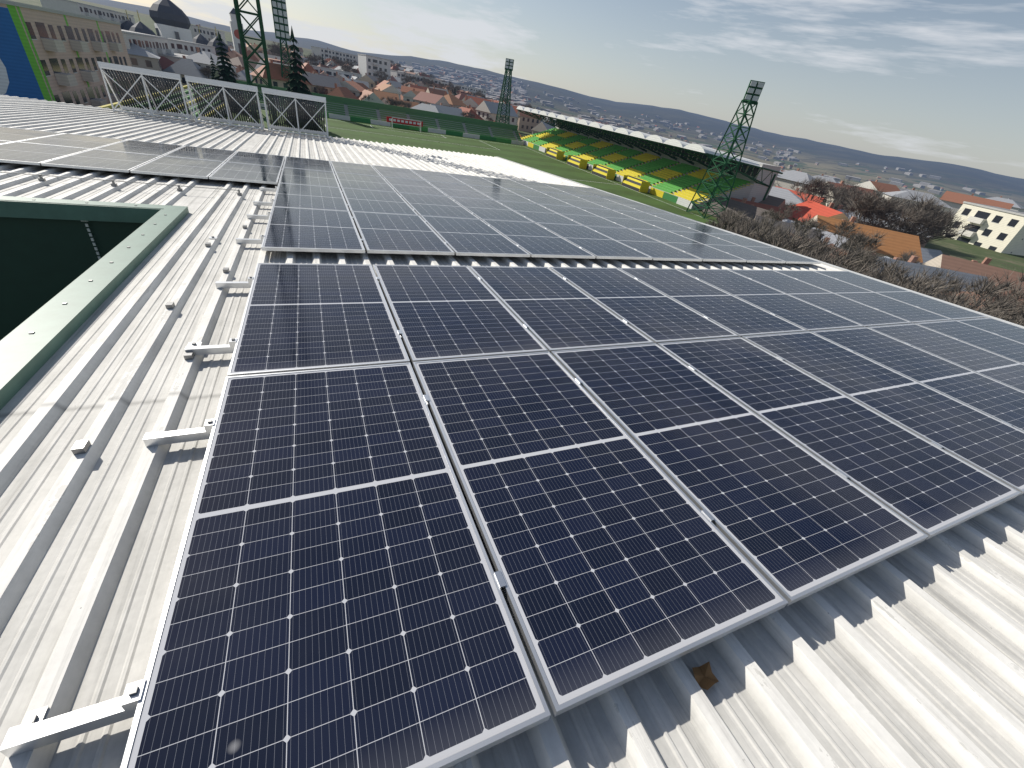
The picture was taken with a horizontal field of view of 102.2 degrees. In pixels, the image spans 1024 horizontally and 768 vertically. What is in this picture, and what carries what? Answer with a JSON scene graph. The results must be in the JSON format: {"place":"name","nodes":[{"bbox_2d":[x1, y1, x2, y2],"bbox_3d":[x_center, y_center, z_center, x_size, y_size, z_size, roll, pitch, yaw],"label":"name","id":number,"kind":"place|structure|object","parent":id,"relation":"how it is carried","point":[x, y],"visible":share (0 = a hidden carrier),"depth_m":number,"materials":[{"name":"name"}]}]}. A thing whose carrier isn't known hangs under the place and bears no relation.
{"place":"outdoors","nodes":[
{"label":"outdoors","id":0,"kind":"place"},
{"bbox_2d":[9,0,1023,272],"bbox_3d":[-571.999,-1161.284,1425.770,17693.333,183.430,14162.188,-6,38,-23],"label":"hillside","id":1,"kind":"structure","parent":0,"point":[951,176],"depth_m":1819.57,"materials":[{"name":"green plant"}]},
{"bbox_2d":[121,0,245,56],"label":"domed building","id":2,"kind":"structure","parent":1,"relation":"on","point":[170,19],"depth_m":173.88,"materials":[{"name":"paint"}]},
{"bbox_2d":[196,67,210,78],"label":"bare tree","id":3,"kind":"object","parent":1,"relation":"on","point":[207,69],"visible":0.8,"depth_m":107.79,"materials":[{"name":"brown plant"}]},
{"bbox_2d":[210,56,219,88],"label":"spruce","id":4,"kind":"object","parent":1,"relation":"on","point":[213,72],"visible":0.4,"depth_m":93.16,"materials":[{"name":"green plant"}]},
{"bbox_2d":[214,31,249,111],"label":"spruce","id":5,"kind":"object","parent":1,"relation":"on","point":[224,70],"visible":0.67,"depth_m":83.09,"materials":[{"name":"green plant"}]},
{"bbox_2d":[267,43,279,55],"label":"bare tree","id":6,"kind":"object","parent":1,"relation":"on","point":[274,50],"visible":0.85,"depth_m":205.46,"materials":[{"name":"brown plant"}]},
{"bbox_2d":[272,45,290,58],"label":"bare tree","id":7,"kind":"object","parent":1,"relation":"on","point":[283,53],"visible":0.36,"depth_m":209.94,"materials":[{"name":"brown plant"}]},
{"bbox_2d":[287,56,303,61],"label":"bare tree","id":8,"kind":"object","parent":1,"relation":"on","point":[300,59],"visible":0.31,"depth_m":194.08,"materials":[{"name":"brown plant"}]},
{"bbox_2d":[283,26,323,129],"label":"spruce","id":9,"kind":"object","parent":1,"relation":"on","point":[299,85],"visible":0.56,"depth_m":77.36,"materials":[{"name":"green plant"}]},
{"bbox_2d":[99,80,523,144],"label":"stadium stand","id":10,"kind":"object","parent":1,"relation":"on","point":[354,110],"visible":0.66,"depth_m":111.13,"materials":[{"name":"paint"}]},
{"bbox_2d":[304,53,322,64],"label":"bare tree","id":11,"kind":"object","parent":1,"relation":"on","point":[312,59],"visible":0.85,"depth_m":210.36,"materials":[{"name":"brown plant"}]},
{"bbox_2d":[313,85,326,94],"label":"bare tree","id":12,"kind":"object","parent":1,"relation":"on","point":[319,89],"visible":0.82,"depth_m":114.22,"materials":[{"name":"brown plant"}]},
{"bbox_2d":[335,66,349,72],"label":"bare tree","id":13,"kind":"object","parent":1,"relation":"on","point":[345,70],"visible":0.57,"depth_m":213.52,"materials":[{"name":"brown plant"}]},
{"bbox_2d":[342,62,351,70],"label":"bare tree","id":14,"kind":"object","parent":1,"relation":"on","point":[345,65],"visible":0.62,"depth_m":223.28,"materials":[{"name":"brown plant"}]},
{"bbox_2d":[342,58,356,66],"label":"bare tree","id":15,"kind":"object","parent":1,"relation":"on","point":[350,63],"visible":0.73,"depth_m":276.46,"materials":[{"name":"brown plant"}]},
{"bbox_2d":[376,70,388,79],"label":"bare tree","id":16,"kind":"object","parent":1,"relation":"on","point":[381,72],"visible":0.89,"depth_m":221.80,"materials":[{"name":"brown plant"}]},
{"bbox_2d":[385,97,400,105],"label":"bare tree","id":17,"kind":"object","parent":1,"relation":"on","point":[392,101],"visible":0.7,"depth_m":124.31,"materials":[{"name":"brown plant"}]},
{"bbox_2d":[398,99,407,106],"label":"bare tree","id":18,"kind":"object","parent":1,"relation":"on","point":[401,102],"visible":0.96,"depth_m":122.20,"materials":[{"name":"brown plant"}]},
{"bbox_2d":[400,75,411,82],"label":"bare tree","id":19,"kind":"object","parent":1,"relation":"on","point":[406,79],"visible":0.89,"depth_m":262.64,"materials":[{"name":"brown plant"}]},
{"bbox_2d":[403,101,412,107],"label":"bare tree","id":20,"kind":"object","parent":1,"relation":"on","point":[409,105],"visible":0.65,"depth_m":126.45,"materials":[{"name":"brown plant"}]},
{"bbox_2d":[404,71,417,82],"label":"bare tree","id":21,"kind":"object","parent":1,"relation":"on","point":[414,78],"visible":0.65,"depth_m":277.58,"materials":[{"name":"brown plant"}]},
{"bbox_2d":[423,79,437,87],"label":"bare tree","id":22,"kind":"object","parent":1,"relation":"on","point":[431,82],"visible":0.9,"depth_m":258.22,"materials":[{"name":"brown plant"}]},
{"bbox_2d":[440,84,450,92],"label":"bare tree","id":23,"kind":"object","parent":1,"relation":"on","point":[447,87],"visible":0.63,"depth_m":242.49,"materials":[{"name":"brown plant"}]},
{"bbox_2d":[448,84,458,94],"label":"bare tree","id":24,"kind":"object","parent":1,"relation":"on","point":[453,88],"visible":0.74,"depth_m":251.06,"materials":[{"name":"brown plant"}]},
{"bbox_2d":[220,108,718,224],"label":"football pitch","id":25,"kind":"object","parent":1,"relation":"on","point":[525,155],"visible":0.11,"depth_m":91.50,"materials":[{"name":"green plant"}]},
{"bbox_2d":[465,110,475,117],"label":"bare tree","id":26,"kind":"object","parent":1,"relation":"on","point":[470,114],"visible":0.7,"depth_m":140.99,"materials":[{"name":"brown plant"}]},
{"bbox_2d":[233,0,764,218],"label":"floodlight masts","id":27,"kind":"object","parent":1,"relation":"on","point":[750,98],"visible":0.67,"depth_m":63.74,"materials":[{"name":"metal"}]},
{"bbox_2d":[0,0,1023,255],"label":"apartment blocks","id":28,"kind":"structure","parent":1,"relation":"on","point":[54,50],"depth_m":59.41,"materials":[{"name":"paint"}]},
{"bbox_2d":[0,157,1023,340],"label":"hall body","id":29,"kind":"structure","parent":1,"relation":"on","point":[43,262],"depth_m":4.99,"materials":[{"name":"metal"}]},
{"bbox_2d":[81,220,100,258],"bbox_3d":[-5.536,-1.233,5.007,1.020,1.545,0.200,-6,35,-23],"label":"rain chain","id":30,"kind":"object","parent":29,"relation":"attached to","point":[92,239],"visible":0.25,"depth_m":4.96,"materials":[{"name":"silver metal"}]},
{"bbox_2d":[0,196,188,409],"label":"notch coping","id":31,"kind":"object","parent":29,"relation":"on","point":[31,345],"visible":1,"depth_m":3.22,"materials":[{"name":"green metal"}]},
{"bbox_2d":[1,172,246,454],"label":"roof clamps","id":32,"kind":"object","parent":29,"relation":"on","point":[80,446],"visible":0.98,"depth_m":3.00,"materials":[{"name":"metal"}]},
{"bbox_2d":[97,61,328,137],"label":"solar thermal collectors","id":33,"kind":"object","parent":29,"relation":"on","point":[231,120],"visible":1,"depth_m":15.86,"materials":[{"name":"white"}]},
{"bbox_2d":[0,95,1023,767],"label":"hall roof","id":34,"kind":"structure","parent":29,"relation":"on","point":[910,657],"depth_m":1.62,"materials":[{"name":"white metal"}]},
{"bbox_2d":[0,134,1011,757],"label":"pv rails","id":35,"kind":"object","parent":34,"relation":"on","point":[34,730],"visible":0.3,"depth_m":1.07,"materials":[{"name":"silver metal"}]},
{"bbox_2d":[692,662,718,689],"bbox_3d":[0.648,0.980,1.387,0.084,0.021,0.071,-6,35,-23],"label":"dry leaf","id":36,"kind":"object","parent":34,"relation":"on","point":[705,678],"visible":0.95,"depth_m":1.39,"materials":[{"name":"brown plant"}]},
{"bbox_2d":[0,126,1023,767],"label":"solar panels","id":37,"kind":"object","parent":29,"relation":"on","point":[334,598],"visible":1,"depth_m":2.14,"materials":[{"name":"blue glass"}]},
{"bbox_2d":[127,24,1023,311],"bbox_3d":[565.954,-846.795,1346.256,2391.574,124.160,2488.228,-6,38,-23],"label":"town houses","id":38,"kind":"structure","parent":1,"relation":"on","point":[441,100],"depth_m":121.01,"materials":[{"name":"paint"}]},
{"bbox_2d":[516,106,782,209],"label":"stadium main stand","id":39,"kind":"object","parent":1,"relation":"on","point":[673,170],"visible":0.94,"depth_m":88.81,"materials":[{"name":"paint"}]},
{"bbox_2d":[708,209,740,226],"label":"bare tree","id":40,"kind":"object","parent":1,"relation":"on","point":[723,212],"visible":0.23,"depth_m":40.23,"materials":[{"name":"brown plant"}]},
{"bbox_2d":[705,209,760,236],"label":"bare tree","id":41,"kind":"object","parent":1,"relation":"on","point":[730,223],"visible":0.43,"depth_m":29.93,"materials":[{"name":"brown plant"}]},
{"bbox_2d":[726,207,745,217],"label":"bare tree","id":42,"kind":"object","parent":1,"relation":"on","point":[736,211],"visible":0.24,"depth_m":62.26,"materials":[{"name":"brown plant"}]},
{"bbox_2d":[728,213,777,235],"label":"bare tree","id":43,"kind":"object","parent":1,"relation":"on","point":[755,222],"visible":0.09,"depth_m":35.57,"materials":[{"name":"brown plant"}]},
{"bbox_2d":[723,219,795,249],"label":"bare tree","id":44,"kind":"object","parent":1,"relation":"on","point":[757,231],"visible":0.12,"depth_m":25.83,"materials":[{"name":"brown plant"}]},
{"bbox_2d":[726,213,807,253],"bbox_3d":[15.999,-7.569,28.398,6.609,7.869,4.805,8,34,-4],"label":"bare tree","id":45,"kind":"object","parent":1,"relation":"on","point":[747,230],"visible":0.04,"depth_m":26.68,"materials":[{"name":"brown plant"}]},
{"bbox_2d":[760,207,791,224],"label":"bare tree","id":46,"kind":"object","parent":1,"relation":"on","point":[776,214],"visible":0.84,"depth_m":55.91,"materials":[{"name":"brown plant"}]},
{"bbox_2d":[725,212,831,258],"bbox_3d":[16.371,-7.188,27.716,5.745,8.144,7.733,-9,39,-26],"label":"bare tree","id":47,"kind":"object","parent":1,"relation":"on","point":[789,237],"visible":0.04,"depth_m":25.13,"materials":[{"name":"brown plant"}]},
{"bbox_2d":[757,214,823,245],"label":"bare tree","id":48,"kind":"object","parent":1,"relation":"on","point":[776,227],"visible":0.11,"depth_m":32.34,"materials":[{"name":"brown plant"}]},
{"bbox_2d":[782,202,800,217],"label":"bare tree","id":49,"kind":"object","parent":1,"relation":"on","point":[795,207],"visible":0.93,"depth_m":70.12,"materials":[{"name":"brown plant"}]},
{"bbox_2d":[754,219,856,271],"bbox_3d":[14.911,-4.678,23.292,8.338,8.610,4.556,-16,42,-33],"label":"bare tree","id":50,"kind":"object","parent":1,"relation":"on","point":[790,242],"visible":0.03,"depth_m":21.71,"materials":[{"name":"brown plant"}]},
{"bbox_2d":[790,176,825,201],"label":"bare tree","id":51,"kind":"object","parent":1,"relation":"on","point":[814,181],"visible":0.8,"depth_m":78.89,"materials":[{"name":"brown plant"}]},
{"bbox_2d":[789,212,829,237],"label":"bare tree","id":52,"kind":"object","parent":1,"relation":"on","point":[811,224],"visible":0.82,"depth_m":42.40,"materials":[{"name":"brown plant"}]},
{"bbox_2d":[800,177,846,202],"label":"bare tree","id":53,"kind":"object","parent":1,"relation":"on","point":[823,186],"visible":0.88,"depth_m":78.05,"materials":[{"name":"brown plant"}]},
{"bbox_2d":[788,229,862,268],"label":"bare tree","id":54,"kind":"object","parent":1,"relation":"on","point":[819,238],"visible":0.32,"depth_m":27.39,"materials":[{"name":"brown plant"}]},
{"bbox_2d":[819,179,843,202],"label":"bare tree","id":55,"kind":"object","parent":1,"relation":"on","point":[829,183],"visible":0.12,"depth_m":95.75,"materials":[{"name":"brown plant"}]},
{"bbox_2d":[798,234,885,279],"bbox_3d":[17.782,-4.934,24.903,5.247,8.078,6.943,-2,36,-18],"label":"bare tree","id":56,"kind":"object","parent":1,"relation":"on","point":[838,258],"visible":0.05,"depth_m":23.04,"materials":[{"name":"brown plant"}]},
{"bbox_2d":[824,175,862,208],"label":"bare tree","id":57,"kind":"object","parent":1,"relation":"on","point":[843,191],"visible":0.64,"depth_m":86.11,"materials":[{"name":"brown plant"}]},
{"bbox_2d":[826,218,862,256],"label":"bare tree","id":58,"kind":"object","parent":1,"relation":"on","point":[848,228],"visible":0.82,"depth_m":49.42,"materials":[{"name":"brown plant"}]},
{"bbox_2d":[834,185,868,209],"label":"bare tree","id":59,"kind":"object","parent":1,"relation":"on","point":[845,208],"visible":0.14,"depth_m":93.77,"materials":[{"name":"brown plant"}]},
{"bbox_2d":[831,244,896,278],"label":"bare tree","id":60,"kind":"object","parent":1,"relation":"on","point":[862,253],"visible":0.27,"depth_m":33.19,"materials":[{"name":"brown plant"}]},
{"bbox_2d":[830,254,898,282],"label":"bare tree","id":61,"kind":"object","parent":1,"relation":"on","point":[869,269],"visible":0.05,"depth_m":24.19,"materials":[{"name":"brown plant"}]},
{"bbox_2d":[839,230,890,268],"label":"bare tree","id":62,"kind":"object","parent":1,"relation":"on","point":[862,239],"visible":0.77,"depth_m":44.76,"materials":[{"name":"brown plant"}]},
{"bbox_2d":[843,204,891,223],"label":"bare tree","id":63,"kind":"object","parent":1,"relation":"on","point":[847,210],"visible":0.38,"depth_m":71.61,"materials":[{"name":"brown plant"}]},
{"bbox_2d":[853,247,883,267],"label":"bare tree","id":64,"kind":"object","parent":1,"relation":"on","point":[869,253],"visible":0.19,"depth_m":35.34,"materials":[{"name":"brown plant"}]},
{"bbox_2d":[844,184,908,226],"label":"bare tree","id":65,"kind":"object","parent":1,"relation":"on","point":[871,209],"visible":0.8,"depth_m":68.78,"materials":[{"name":"brown plant"}]},
{"bbox_2d":[849,186,904,224],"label":"bare tree","id":66,"kind":"object","parent":1,"relation":"on","point":[875,198],"visible":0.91,"depth_m":67.60,"materials":[{"name":"brown plant"}]},
{"bbox_2d":[861,196,939,234],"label":"bare tree","id":67,"kind":"object","parent":1,"relation":"on","point":[895,222],"visible":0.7,"depth_m":67.27,"materials":[{"name":"brown plant"}]},
{"bbox_2d":[861,254,941,297],"bbox_3d":[25.039,-4.904,27.982,4.379,7.426,6.519,9,34,-3],"label":"bare tree","id":68,"kind":"object","parent":1,"relation":"on","point":[897,267],"visible":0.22,"depth_m":27.12,"materials":[{"name":"brown plant"}]},
{"bbox_2d":[887,196,915,205],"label":"bare tree","id":69,"kind":"object","parent":1,"relation":"on","point":[906,201],"visible":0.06,"depth_m":97.71,"materials":[{"name":"brown plant"}]},
{"bbox_2d":[882,220,921,238],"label":"bare tree","id":70,"kind":"object","parent":1,"relation":"on","point":[892,227],"visible":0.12,"depth_m":70.88,"materials":[{"name":"brown plant"}]},
{"bbox_2d":[892,249,923,263],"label":"bare tree","id":71,"kind":"object","parent":1,"relation":"on","point":[906,257],"visible":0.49,"depth_m":56.40,"materials":[{"name":"brown plant"}]},
{"bbox_2d":[866,260,958,304],"bbox_3d":[21.742,-3.111,24.225,5.035,7.702,5.910,-24,47,-40],"label":"bare tree","id":72,"kind":"object","parent":1,"relation":"on","point":[881,276],"visible":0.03,"depth_m":23.74,"materials":[{"name":"brown plant"}]},
{"bbox_2d":[861,261,969,300],"bbox_3d":[18.282,-2.833,21.804,6.815,8.322,4.489,-9,39,-27],"label":"bare tree","id":73,"kind":"object","parent":1,"relation":"on","point":[919,283],"visible":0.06,"depth_m":20.28,"materials":[{"name":"brown plant"}]},
{"bbox_2d":[882,270,957,296],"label":"bare tree","id":74,"kind":"object","parent":1,"relation":"on","point":[925,286],"visible":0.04,"depth_m":24.68,"materials":[{"name":"brown plant"}]},
{"bbox_2d":[900,187,947,217],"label":"bare tree","id":75,"kind":"object","parent":1,"relation":"on","point":[913,198],"visible":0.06,"depth_m":78.39,"materials":[{"name":"brown plant"}]},
{"bbox_2d":[896,200,961,244],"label":"bare tree","id":76,"kind":"object","parent":1,"relation":"on","point":[935,218],"visible":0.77,"depth_m":65.39,"materials":[{"name":"brown plant"}]},
{"bbox_2d":[897,195,982,240],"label":"bare tree","id":77,"kind":"object","parent":1,"relation":"on","point":[937,208],"visible":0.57,"depth_m":65.93,"materials":[{"name":"brown plant"}]},
{"bbox_2d":[877,268,1002,318],"bbox_3d":[17.997,-0.967,19.405,7.102,8.203,4.669,10,34,-1],"label":"bare tree","id":78,"kind":"object","parent":1,"relation":"on","point":[922,289],"visible":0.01,"depth_m":18.19,"materials":[{"name":"brown plant"}]},
{"bbox_2d":[914,267,971,298],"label":"bare tree","id":79,"kind":"object","parent":1,"relation":"on","point":[950,283],"visible":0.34,"depth_m":34.01,"materials":[{"name":"brown plant"}]},
{"bbox_2d":[945,291,1005,320],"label":"bare tree","id":80,"kind":"object","parent":1,"relation":"on","point":[966,301],"visible":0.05,"depth_m":26.40,"materials":[{"name":"brown plant"}]},
{"bbox_2d":[928,274,1023,325],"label":"bare tree","id":81,"kind":"object","parent":1,"relation":"on","point":[995,305],"visible":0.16,"depth_m":23.77,"materials":[{"name":"brown plant"}]},
{"bbox_2d":[957,301,1001,317],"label":"bare tree","id":82,"kind":"object","parent":1,"relation":"on","point":[982,310],"depth_m":19.41,"materials":[{"name":"brown plant"}]},
{"bbox_2d":[937,281,1023,325],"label":"bare tree","id":83,"kind":"object","parent":1,"relation":"on","point":[961,296],"visible":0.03,"depth_m":21.39,"materials":[{"name":"brown plant"}]},
{"bbox_2d":[963,267,1023,314],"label":"bare tree","id":84,"kind":"object","parent":1,"relation":"on","point":[1013,291],"visible":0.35,"depth_m":38.81,"materials":[{"name":"brown plant"}]},
{"bbox_2d":[968,292,1023,324],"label":"bare tree","id":85,"kind":"object","parent":1,"relation":"on","point":[1006,306],"visible":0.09,"depth_m":28.82,"materials":[{"name":"brown plant"}]},
{"bbox_2d":[113,0,1023,178],"label":"sky","id":86,"kind":"structure","parent":0,"point":[928,80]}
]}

